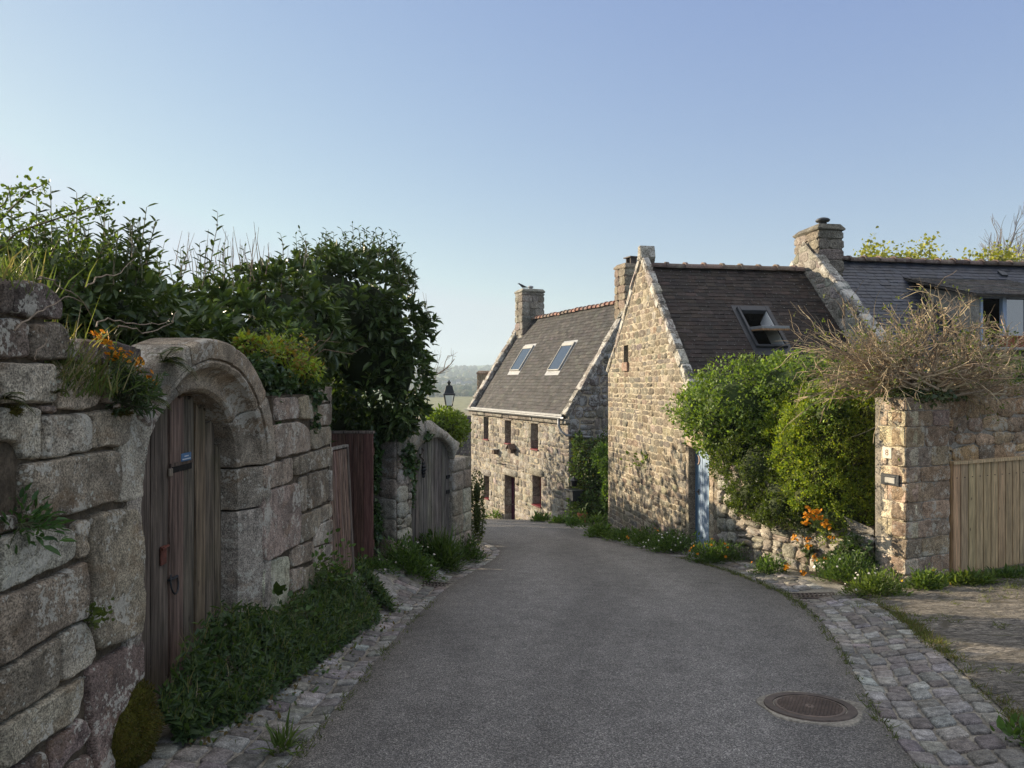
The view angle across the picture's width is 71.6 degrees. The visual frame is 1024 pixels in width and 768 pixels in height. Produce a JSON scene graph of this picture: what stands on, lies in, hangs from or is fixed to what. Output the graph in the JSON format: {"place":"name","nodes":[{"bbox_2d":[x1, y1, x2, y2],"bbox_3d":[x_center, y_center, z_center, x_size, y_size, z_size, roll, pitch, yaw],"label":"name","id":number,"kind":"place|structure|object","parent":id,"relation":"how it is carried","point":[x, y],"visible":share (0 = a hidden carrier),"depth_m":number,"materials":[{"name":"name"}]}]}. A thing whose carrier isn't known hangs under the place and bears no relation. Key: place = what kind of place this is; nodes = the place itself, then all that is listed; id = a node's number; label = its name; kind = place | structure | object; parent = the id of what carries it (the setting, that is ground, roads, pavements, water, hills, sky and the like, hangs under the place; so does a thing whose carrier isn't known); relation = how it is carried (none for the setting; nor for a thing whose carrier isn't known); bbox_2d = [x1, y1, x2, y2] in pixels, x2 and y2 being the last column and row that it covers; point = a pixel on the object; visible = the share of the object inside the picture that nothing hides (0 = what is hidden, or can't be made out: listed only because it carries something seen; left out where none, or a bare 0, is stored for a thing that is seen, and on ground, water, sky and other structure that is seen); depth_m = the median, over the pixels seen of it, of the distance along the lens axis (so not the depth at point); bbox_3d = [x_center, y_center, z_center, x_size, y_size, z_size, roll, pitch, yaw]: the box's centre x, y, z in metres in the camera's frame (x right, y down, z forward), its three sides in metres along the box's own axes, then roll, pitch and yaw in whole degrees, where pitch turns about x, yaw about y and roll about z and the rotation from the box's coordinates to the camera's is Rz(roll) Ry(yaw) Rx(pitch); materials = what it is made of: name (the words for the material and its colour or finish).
{"place":"outdoors","nodes":[
{"label":"outdoors","id":0,"kind":"place"},
{"bbox_2d":[0,166,124,299],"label":"hawthorn bush","id":1,"kind":"object","parent":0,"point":[71,269],"visible":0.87,"depth_m":4.15,"materials":[{"name":"green plant"}]},
{"bbox_2d":[139,538,499,767],"bbox_3d":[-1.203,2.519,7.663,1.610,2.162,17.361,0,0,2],"label":"setts","id":2,"kind":"structure","parent":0,"point":[220,754],"depth_m":4.83,"materials":[{"name":"grey stone"}]},
{"bbox_2d":[152,552,408,746],"bbox_3d":[-1.581,2.006,6.120,0.940,1.168,4.463,0,0,0],"label":"ground cover","id":3,"kind":"object","parent":2,"relation":"on","point":[183,703],"visible":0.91,"depth_m":4.88,"materials":[{"name":"green plant"}]},
{"bbox_2d":[251,703,317,755],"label":"grass tuft","id":4,"kind":"object","parent":2,"relation":"on","point":[279,740],"visible":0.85,"depth_m":4.04,"materials":[{"name":"green plant"}]},
{"bbox_2d":[354,555,404,576],"bbox_3d":[-1.923,2.442,9.525,0.987,0.317,0.512,0,0,0],"label":"fleabane","id":5,"kind":"object","parent":2,"relation":"on","point":[375,562],"visible":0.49,"depth_m":9.47,"materials":[{"name":"green plant"}]},
{"bbox_2d":[373,530,447,583],"bbox_3d":[-1.425,2.437,9.979,1.089,0.738,0.888,0,0,0],"label":"fleabane","id":6,"kind":"object","parent":2,"relation":"on","point":[409,559],"visible":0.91,"depth_m":9.93,"materials":[{"name":"green plant"}]},
{"bbox_2d":[420,581,451,587],"bbox_3d":[-1.071,2.770,9.749,0.600,0.150,0.342,0,0,-9],"label":"drain grate","id":7,"kind":"object","parent":2,"relation":"on","point":[434,584],"visible":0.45,"depth_m":9.76,"materials":[{"name":"metal"}]},
{"bbox_2d":[416,528,458,571],"bbox_3d":[-1.225,2.572,11.075,0.824,0.676,0.930,0,0,0],"label":"fleabane","id":8,"kind":"object","parent":2,"relation":"on","point":[424,543],"visible":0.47,"depth_m":10.92,"materials":[{"name":"green plant"}]},
{"bbox_2d":[422,522,473,573],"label":"iris clump","id":9,"kind":"object","parent":2,"relation":"on","point":[448,546],"visible":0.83,"depth_m":10.91,"materials":[{"name":"green plant"}]},
{"bbox_2d":[426,403,471,454],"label":"evergreen shrub","id":10,"kind":"object","parent":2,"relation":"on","point":[455,424],"visible":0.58,"depth_m":15.34,"materials":[{"name":"green plant"}]},
{"bbox_2d":[455,532,489,563],"bbox_3d":[-0.803,2.767,12.156,0.945,0.577,0.943,0,0,25],"label":"fleabane","id":11,"kind":"object","parent":2,"relation":"on","point":[474,554],"visible":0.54,"depth_m":12.09,"materials":[{"name":"green plant"}]},
{"bbox_2d":[471,469,486,544],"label":"climbing shrub","id":12,"kind":"object","parent":2,"relation":"on","point":[477,515],"visible":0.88,"depth_m":14.43,"materials":[{"name":"green plant"}]},
{"bbox_2d":[354,564,396,595],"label":"passage paving","id":13,"kind":"structure","parent":0,"point":[387,582],"depth_m":8.95,"materials":[{"name":"grey stone"}]},
{"bbox_2d":[330,444,354,576],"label":"gate","id":14,"kind":"structure","parent":13,"relation":"on","point":[341,516],"depth_m":8.49,"materials":[{"name":"brown wood"}]},
{"bbox_2d":[331,431,374,561],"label":"gate","id":15,"kind":"structure","parent":13,"relation":"on","point":[361,449],"depth_m":9.75,"materials":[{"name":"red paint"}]},
{"bbox_2d":[0,0,1023,367],"label":"sky","id":16,"kind":"structure","parent":0,"point":[539,144],"materials":[{"name":"blue"}]},
{"bbox_2d":[288,518,916,767],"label":"road","id":17,"kind":"structure","parent":0,"point":[538,644],"depth_m":5.46,"materials":[{"name":"grey asphalt"}]},
{"bbox_2d":[443,380,454,409],"bbox_3d":[-1.996,2.154,22.500,0.382,4.558,0.382,0,0,-9],"label":"street lamp","id":18,"kind":"object","parent":17,"relation":"on","point":[449,394],"visible":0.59,"depth_m":22.38,"materials":[{"name":"black metal"}]},
{"bbox_2d":[529,509,550,521],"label":"weed clump","id":19,"kind":"object","parent":17,"relation":"on","point":[539,517],"visible":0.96,"depth_m":23.92,"materials":[{"name":"green plant"}]},
{"bbox_2d":[547,513,567,523],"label":"weed clump","id":20,"kind":"object","parent":17,"relation":"on","point":[558,519],"visible":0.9,"depth_m":22.60,"materials":[{"name":"green plant"}]},
{"bbox_2d":[563,511,587,526],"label":"weed clump","id":21,"kind":"object","parent":17,"relation":"on","point":[570,519],"visible":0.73,"depth_m":20.92,"materials":[{"name":"green plant"}]},
{"bbox_2d":[275,556,1023,767],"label":"joint grass","id":22,"kind":"structure","parent":17,"relation":"on","point":[921,631],"depth_m":6.42,"materials":[{"name":"green plant"}]},
{"bbox_2d":[756,691,866,726],"bbox_3d":[1.970,2.157,4.722,0.668,0.105,0.674,0,0,33],"label":"manhole","id":23,"kind":"object","parent":17,"relation":"on","point":[805,707],"visible":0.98,"depth_m":4.67,"materials":[{"name":"metal"}]},
{"bbox_2d":[362,365,894,586],"bbox_3d":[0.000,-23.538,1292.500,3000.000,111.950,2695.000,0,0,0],"label":"ground","id":24,"kind":"structure","parent":0,"point":[461,403],"depth_m":622.84,"materials":[{"name":"soil"}]},
{"bbox_2d":[0,179,218,365],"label":"laurel shrub","id":25,"kind":"object","parent":24,"relation":"on","point":[135,291],"visible":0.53,"depth_m":4.92,"materials":[{"name":"green plant"}]},
{"bbox_2d":[0,278,332,767],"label":"garden wall","id":26,"kind":"structure","parent":24,"relation":"on","point":[205,494],"depth_m":3.64,"materials":[{"name":"stone"}]},
{"bbox_2d":[3,403,24,417],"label":"moss clump","id":27,"kind":"object","parent":26,"relation":"on","point":[16,410],"visible":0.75,"depth_m":2.81,"materials":[{"name":"green plant"}]},
{"bbox_2d":[0,392,35,414],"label":"fern","id":28,"kind":"object","parent":26,"relation":"attached to","point":[18,401],"visible":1,"depth_m":2.76,"materials":[{"name":"green plant"}]},
{"bbox_2d":[0,483,76,555],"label":"wall plant","id":29,"kind":"object","parent":26,"relation":"attached to","point":[37,517],"depth_m":2.83,"materials":[{"name":"green plant"}]},
{"bbox_2d":[0,226,163,399],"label":"wall top grass","id":30,"kind":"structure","parent":26,"relation":"on","point":[8,273],"depth_m":3.16,"materials":[{"name":"green plant"}]},
{"bbox_2d":[14,258,175,360],"bbox_3d":[-1.931,-0.368,3.426,0.041,0.549,1.369,0,0,0],"label":"dry ivy","id":31,"kind":"object","parent":26,"relation":"attached to","point":[33,315],"visible":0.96,"depth_m":3.23,"materials":[{"name":"brown plant"}]},
{"bbox_2d":[83,597,114,629],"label":"pennywort","id":32,"kind":"object","parent":26,"relation":"attached to","point":[98,611],"visible":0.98,"depth_m":3.31,"materials":[{"name":"green plant"}]},
{"bbox_2d":[105,406,133,418],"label":"moss clump","id":33,"kind":"object","parent":26,"relation":"on","point":[122,413],"visible":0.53,"depth_m":3.56,"materials":[{"name":"green plant"}]},
{"bbox_2d":[87,329,168,417],"bbox_3d":[-1.908,-0.038,3.496,0.361,0.431,0.555,0,0,0],"label":"wallflower","id":34,"kind":"object","parent":26,"relation":"on","point":[135,398],"visible":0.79,"depth_m":3.52,"materials":[{"name":"green plant"}]},
{"bbox_2d":[110,678,166,767],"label":"moss clump","id":35,"kind":"object","parent":26,"relation":"attached to","point":[138,727],"visible":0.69,"depth_m":3.63,"materials":[{"name":"green plant"}]},
{"bbox_2d":[148,347,197,379],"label":"fern","id":36,"kind":"object","parent":26,"relation":"attached to","point":[168,359],"visible":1,"depth_m":4.01,"materials":[{"name":"green plant"}]},
{"bbox_2d":[141,394,220,705],"bbox_3d":[-2.252,1.361,4.745,0.095,2.578,1.517,0,0,0],"label":"door","id":37,"kind":"structure","parent":26,"relation":"in","point":[181,503],"depth_m":4.78,"materials":[{"name":"brown wood"}]},
{"bbox_2d":[247,351,328,433],"bbox_3d":[-2.085,0.157,6.549,0.410,0.876,1.438,0,0,4],"label":"ivy","id":38,"kind":"object","parent":26,"relation":"attached to","point":[276,381],"visible":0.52,"depth_m":6.29,"materials":[{"name":"green plant"}]},
{"bbox_2d":[257,581,322,644],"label":"bramble","id":39,"kind":"object","parent":26,"relation":"attached to","point":[278,590],"visible":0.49,"depth_m":5.71,"materials":[{"name":"green plant"}]},
{"bbox_2d":[227,326,364,386],"bbox_3d":[-2.087,-0.246,6.573,1.036,0.605,1.321,0,0,34],"label":"honeysuckle","id":40,"kind":"object","parent":26,"relation":"on","point":[286,355],"visible":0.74,"depth_m":6.44,"materials":[{"name":"green plant"}]},
{"bbox_2d":[301,528,367,606],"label":"bramble","id":41,"kind":"object","parent":26,"relation":"attached to","point":[322,564],"visible":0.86,"depth_m":7.01,"materials":[{"name":"green plant"}]},
{"bbox_2d":[143,210,442,442],"bbox_3d":[-2.967,0.294,8.622,2.908,5.332,9.793,0,0,15],"label":"laurel hedge","id":42,"kind":"object","parent":24,"relation":"on","point":[323,302],"visible":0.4,"depth_m":9.57,"materials":[{"name":"green plant"}]},
{"bbox_2d":[373,417,471,560],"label":"garden wall","id":43,"kind":"structure","parent":24,"relation":"on","point":[443,487],"depth_m":11.28,"materials":[{"name":"stone"}]},
{"bbox_2d":[365,414,434,553],"bbox_3d":[-1.604,1.454,10.764,0.789,2.126,1.412,0,0,33],"label":"ivy","id":44,"kind":"object","parent":43,"relation":"attached to","point":[378,440],"visible":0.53,"depth_m":10.39,"materials":[{"name":"green plant"}]},
{"bbox_2d":[411,438,449,544],"bbox_3d":[-1.315,1.676,11.380,0.104,1.694,1.209,0,0,24],"label":"door","id":45,"kind":"structure","parent":43,"relation":"in","point":[431,505],"depth_m":11.42,"materials":[{"name":"wood"}]},
{"bbox_2d":[416,353,455,388],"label":"bare bush","id":46,"kind":"object","parent":24,"relation":"on","point":[443,370],"visible":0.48,"depth_m":13.01,"materials":[{"name":"brown plant"}]},
{"bbox_2d":[409,389,475,396],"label":"distant woodland","id":47,"kind":"object","parent":24,"relation":"on","point":[464,392],"visible":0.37,"depth_m":714.00,"materials":[{"name":"grey plant"}]},
{"bbox_2d":[409,383,476,390],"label":"distant woodland","id":48,"kind":"object","parent":24,"relation":"on","point":[470,386],"visible":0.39,"depth_m":904.19,"materials":[{"name":"grey plant"}]},
{"bbox_2d":[411,376,476,384],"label":"distant woodland","id":49,"kind":"object","parent":24,"relation":"on","point":[442,378],"visible":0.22,"depth_m":1199.35,"materials":[{"name":"grey plant"}]},
{"bbox_2d":[414,364,491,377],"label":"distant woodland","id":50,"kind":"object","parent":24,"relation":"on","point":[470,371],"visible":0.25,"depth_m":1763.60,"materials":[{"name":"grey plant"}]},
{"bbox_2d":[456,371,488,455],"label":"village house","id":51,"kind":"structure","parent":24,"relation":"on","point":[481,377],"depth_m":38.42,"materials":[{"name":"stone"}]},
{"bbox_2d":[485,509,503,518],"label":"weed clump","id":52,"kind":"object","parent":24,"relation":"on","point":[496,513],"visible":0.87,"depth_m":30.58,"materials":[{"name":"green plant"}]},
{"bbox_2d":[464,256,636,520],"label":"stone house","id":53,"kind":"structure","parent":24,"relation":"on","point":[540,396],"depth_m":28.50,"materials":[{"name":"stone"}]},
{"bbox_2d":[505,444,516,453],"bbox_3d":[-0.043,2.658,29.236,0.320,0.385,0.440,0,0,-24],"label":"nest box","id":54,"kind":"object","parent":53,"relation":"attached to","point":[511,448],"visible":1,"depth_m":29.14,"materials":[{"name":"brown wood"}]},
{"bbox_2d":[511,476,514,518],"bbox_3d":[0.223,5.025,29.872,0.422,2.350,1.018,0,0,-5],"label":"door","id":55,"kind":"structure","parent":53,"relation":"in","point":[512,478],"depth_m":30.19,"materials":[{"name":"paint"}]},
{"bbox_2d":[564,488,583,500],"bbox_3d":[2.116,3.770,24.142,0.480,0.365,0.540,0,0,-24],"label":"letter box","id":56,"kind":"object","parent":53,"relation":"attached to","point":[572,494],"visible":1,"depth_m":23.95,"materials":[{"name":"black plastic"}]},
{"bbox_2d":[564,426,607,521],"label":"climbing plant","id":57,"kind":"object","parent":53,"relation":"attached to","point":[588,477],"visible":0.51,"depth_m":24.21,"materials":[{"name":"green plant"}]},
{"bbox_2d":[606,246,872,543],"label":"stone house","id":58,"kind":"structure","parent":24,"relation":"on","point":[678,322],"depth_m":16.02,"materials":[{"name":"stone"}]},
{"bbox_2d":[620,450,647,472],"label":"shoot","id":59,"kind":"object","parent":58,"relation":"attached to","point":[643,454],"visible":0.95,"depth_m":16.21,"materials":[{"name":"green plant"}]},
{"bbox_2d":[685,422,874,570],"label":"garden wall","id":60,"kind":"structure","parent":24,"relation":"on","point":[708,514],"depth_m":12.13,"materials":[{"name":"stone"}]},
{"bbox_2d":[695,449,712,548],"bbox_3d":[3.681,2.199,13.260,0.105,1.942,1.205,0,0,-9],"label":"door","id":61,"kind":"structure","parent":60,"relation":"in","point":[701,472],"depth_m":13.61,"materials":[{"name":"blue paint"}]},
{"bbox_2d":[705,420,840,536],"bbox_3d":[4.231,1.419,11.659,1.692,1.880,2.620,0,0,0],"label":"euonymus shrub","id":62,"kind":"object","parent":60,"relation":"attached to","point":[754,472],"visible":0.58,"depth_m":11.51,"materials":[{"name":"green plant"}]},
{"bbox_2d":[661,345,891,465],"bbox_3d":[4.486,0.981,12.072,2.343,3.270,4.067,0,0,-41],"label":"rose bush","id":63,"kind":"object","parent":60,"relation":"attached to","point":[735,404],"visible":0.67,"depth_m":11.99,"materials":[{"name":"green plant"}]},
{"bbox_2d":[800,506,840,534],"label":"wallflower","id":64,"kind":"object","parent":60,"relation":"attached to","point":[823,523],"visible":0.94,"depth_m":10.00,"materials":[{"name":"orange plant"}]},
{"bbox_2d":[813,531,879,578],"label":"ivy","id":65,"kind":"object","parent":60,"relation":"attached to","point":[851,546],"visible":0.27,"depth_m":9.88,"materials":[{"name":"green plant"}]},
{"bbox_2d":[853,226,936,258],"bbox_3d":[15.446,-0.966,29.351,8.606,11.152,8.628,0,0,34],"label":"young leaf tree","id":66,"kind":"object","parent":24,"relation":"on","point":[883,254],"visible":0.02,"depth_m":28.68,"materials":[{"name":"green plant"}]},
{"bbox_2d":[789,217,1023,451],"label":"stone house","id":67,"kind":"structure","parent":24,"relation":"on","point":[829,266],"depth_m":16.49,"materials":[{"name":"stone"}]},
{"bbox_2d":[980,296,1023,350],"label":"window","id":68,"kind":"structure","parent":67,"relation":"in","point":[1012,308],"depth_m":15.34,"materials":[{"name":"blue paint"}]},
{"bbox_2d":[875,397,949,582],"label":"gate pillar","id":69,"kind":"structure","parent":24,"relation":"on","point":[912,506],"depth_m":9.46,"materials":[{"name":"stone"}]},
{"bbox_2d":[771,270,1023,461],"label":"dry bush","id":70,"kind":"object","parent":69,"relation":"on","point":[881,370],"visible":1,"depth_m":9.44,"materials":[{"name":"brown plant"}]},
{"bbox_2d":[876,382,967,408],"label":"ivy","id":71,"kind":"object","parent":69,"relation":"on","point":[938,396],"visible":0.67,"depth_m":9.40,"materials":[{"name":"brown plant"}]},
{"bbox_2d":[854,240,1023,261],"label":"young leaf tree","id":72,"kind":"object","parent":24,"relation":"on","point":[1007,255],"visible":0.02,"depth_m":27.20,"materials":[{"name":"green plant"}]},
{"bbox_2d":[893,231,1015,260],"bbox_3d":[16.921,-0.649,27.273,7.859,10.520,5.688,0,0,28],"label":"young leaf tree","id":73,"kind":"object","parent":24,"relation":"on","point":[911,254],"visible":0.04,"depth_m":27.11,"materials":[{"name":"green plant"}]},
{"bbox_2d":[929,381,1023,460],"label":"garden wall","id":74,"kind":"structure","parent":24,"relation":"on","point":[991,438],"depth_m":10.18,"materials":[{"name":"stone"}]},
{"bbox_2d":[920,350,1023,383],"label":"privet shrub","id":75,"kind":"object","parent":74,"relation":"on","point":[1018,377],"visible":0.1,"depth_m":10.91,"materials":[{"name":"brown plant"}]},
{"bbox_2d":[935,383,1023,429],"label":"dry creeper","id":76,"kind":"object","parent":74,"relation":"attached to","point":[992,405],"visible":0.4,"depth_m":10.08,"materials":[{"name":"brown plant"}]},
{"bbox_2d":[949,456,1023,572],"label":"gate","id":77,"kind":"structure","parent":74,"relation":"attached to","point":[986,516],"depth_m":10.07,"materials":[{"name":"wood"}]},
{"bbox_2d":[979,202,1023,261],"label":"bare tree","id":78,"kind":"object","parent":24,"relation":"on","point":[1000,238],"visible":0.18,"depth_m":31.52,"materials":[{"name":"brown plant"}]},
{"bbox_2d":[983,221,1023,257],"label":"bare tree","id":79,"kind":"object","parent":24,"relation":"on","point":[1008,243],"visible":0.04,"depth_m":29.85,"materials":[{"name":"brown plant"}]},
{"bbox_2d":[571,525,1023,767],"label":"gutter bed","id":80,"kind":"object","parent":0,"point":[831,586],"visible":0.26,"depth_m":5.47,"materials":[{"name":"grey stone"}]},
{"bbox_2d":[565,509,607,529],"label":"weed clump","id":81,"kind":"object","parent":80,"relation":"on","point":[597,517],"visible":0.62,"depth_m":19.30,"materials":[{"name":"green plant"}]},
{"bbox_2d":[590,440,607,510],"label":"fig shrub","id":82,"kind":"object","parent":80,"relation":"on","point":[600,459],"visible":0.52,"depth_m":19.81,"materials":[{"name":"green plant"}]},
{"bbox_2d":[582,521,616,537],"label":"fleabane","id":83,"kind":"object","parent":80,"relation":"on","point":[599,529],"visible":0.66,"depth_m":16.60,"materials":[{"name":"green plant"}]},
{"bbox_2d":[574,526,823,591],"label":"setts","id":84,"kind":"structure","parent":80,"relation":"on","point":[781,579],"depth_m":10.34,"materials":[{"name":"grey stone"}]},
{"bbox_2d":[598,526,642,541],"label":"fleabane","id":85,"kind":"object","parent":84,"relation":"on","point":[621,534],"visible":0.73,"depth_m":15.78,"materials":[{"name":"green plant"}]},
{"bbox_2d":[620,523,667,547],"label":"wallflower","id":86,"kind":"object","parent":84,"relation":"on","point":[644,533],"visible":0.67,"depth_m":14.58,"materials":[{"name":"green plant"}]},
{"bbox_2d":[641,528,703,553],"bbox_3d":[3.040,2.979,13.543,1.330,0.561,1.110,0,0,0],"label":"fleabane","id":87,"kind":"object","parent":84,"relation":"on","point":[663,543],"visible":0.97,"depth_m":13.42,"materials":[{"name":"green plant"}]},
{"bbox_2d":[683,537,751,563],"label":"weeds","id":88,"kind":"object","parent":84,"relation":"on","point":[713,552],"visible":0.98,"depth_m":11.84,"materials":[{"name":"green plant"}]},
{"bbox_2d":[744,552,791,575],"bbox_3d":[3.802,2.659,10.528,0.685,0.358,0.538,0,0,26],"label":"fleabane","id":89,"kind":"object","parent":84,"relation":"on","point":[763,567],"visible":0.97,"depth_m":10.47,"materials":[{"name":"green plant"}]},
{"bbox_2d":[784,534,835,575],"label":"wallflower","id":90,"kind":"object","parent":80,"relation":"on","point":[807,549],"visible":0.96,"depth_m":10.24,"materials":[{"name":"orange plant"}]},
{"bbox_2d":[788,592,835,598],"bbox_3d":[3.682,2.632,8.779,0.602,0.134,0.322,0,0,17],"label":"drain grate","id":91,"kind":"object","parent":80,"relation":"on","point":[807,595],"visible":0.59,"depth_m":8.78,"materials":[{"name":"metal"}]},
{"bbox_2d":[808,549,880,582],"bbox_3d":[4.530,2.444,9.591,0.874,0.507,0.855,0,0,43],"label":"fleabane","id":92,"kind":"object","parent":80,"relation":"on","point":[842,566],"visible":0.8,"depth_m":9.52,"materials":[{"name":"green plant"}]},
{"bbox_2d":[793,594,1023,767],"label":"setts","id":93,"kind":"structure","parent":80,"relation":"on","point":[933,711],"depth_m":5.03,"materials":[{"name":"grey stone"}]},
{"bbox_2d":[990,711,1023,746],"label":"weed","id":94,"kind":"object","parent":93,"relation":"on","point":[1006,727],"visible":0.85,"depth_m":4.13,"materials":[{"name":"green plant"}]},
{"bbox_2d":[852,583,1023,721],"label":"forecourt paving","id":95,"kind":"structure","parent":0,"point":[978,637],"depth_m":6.81,"materials":[{"name":"grey stone"}]},
{"bbox_2d":[838,564,914,597],"bbox_3d":[4.367,2.373,8.551,0.904,0.394,0.639,0,0,0],"label":"fleabane","id":96,"kind":"object","parent":95,"relation":"on","point":[868,581],"visible":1,"depth_m":8.49,"materials":[{"name":"green plant"}]},
{"bbox_2d":[895,563,1023,588],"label":"grass","id":97,"kind":"structure","parent":0,"point":[1012,580],"depth_m":9.14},
{"bbox_2d":[901,563,952,590],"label":"dandelion","id":98,"kind":"object","parent":97,"relation":"on","point":[922,581],"visible":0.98,"depth_m":8.77,"materials":[{"name":"green plant"}]},
{"bbox_2d":[938,565,1005,585],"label":"dandelion","id":99,"kind":"object","parent":97,"relation":"on","point":[968,577],"visible":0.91,"depth_m":8.97,"materials":[{"name":"green plant"}]},
{"bbox_2d":[984,563,1023,578],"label":"dandelion","id":100,"kind":"object","parent":97,"relation":"on","point":[1008,572],"visible":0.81,"depth_m":9.35,"materials":[{"name":"green plant"}]},
{"bbox_2d":[996,336,1023,346],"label":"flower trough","id":101,"kind":"object","parent":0,"point":[1011,339],"visible":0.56,"depth_m":15.02,"materials":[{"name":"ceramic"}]},
{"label":"garden soil","id":102,"kind":"structure","parent":0,"visible":0},
{"bbox_2d":[757,376,881,547],"bbox_3d":[4.828,1.133,10.954,2.149,2.538,1.930,0,0,0],"label":"golden privet","id":103,"kind":"object","parent":102,"relation":"on","point":[844,462],"visible":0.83,"depth_m":10.48,"materials":[{"name":"green plant"}]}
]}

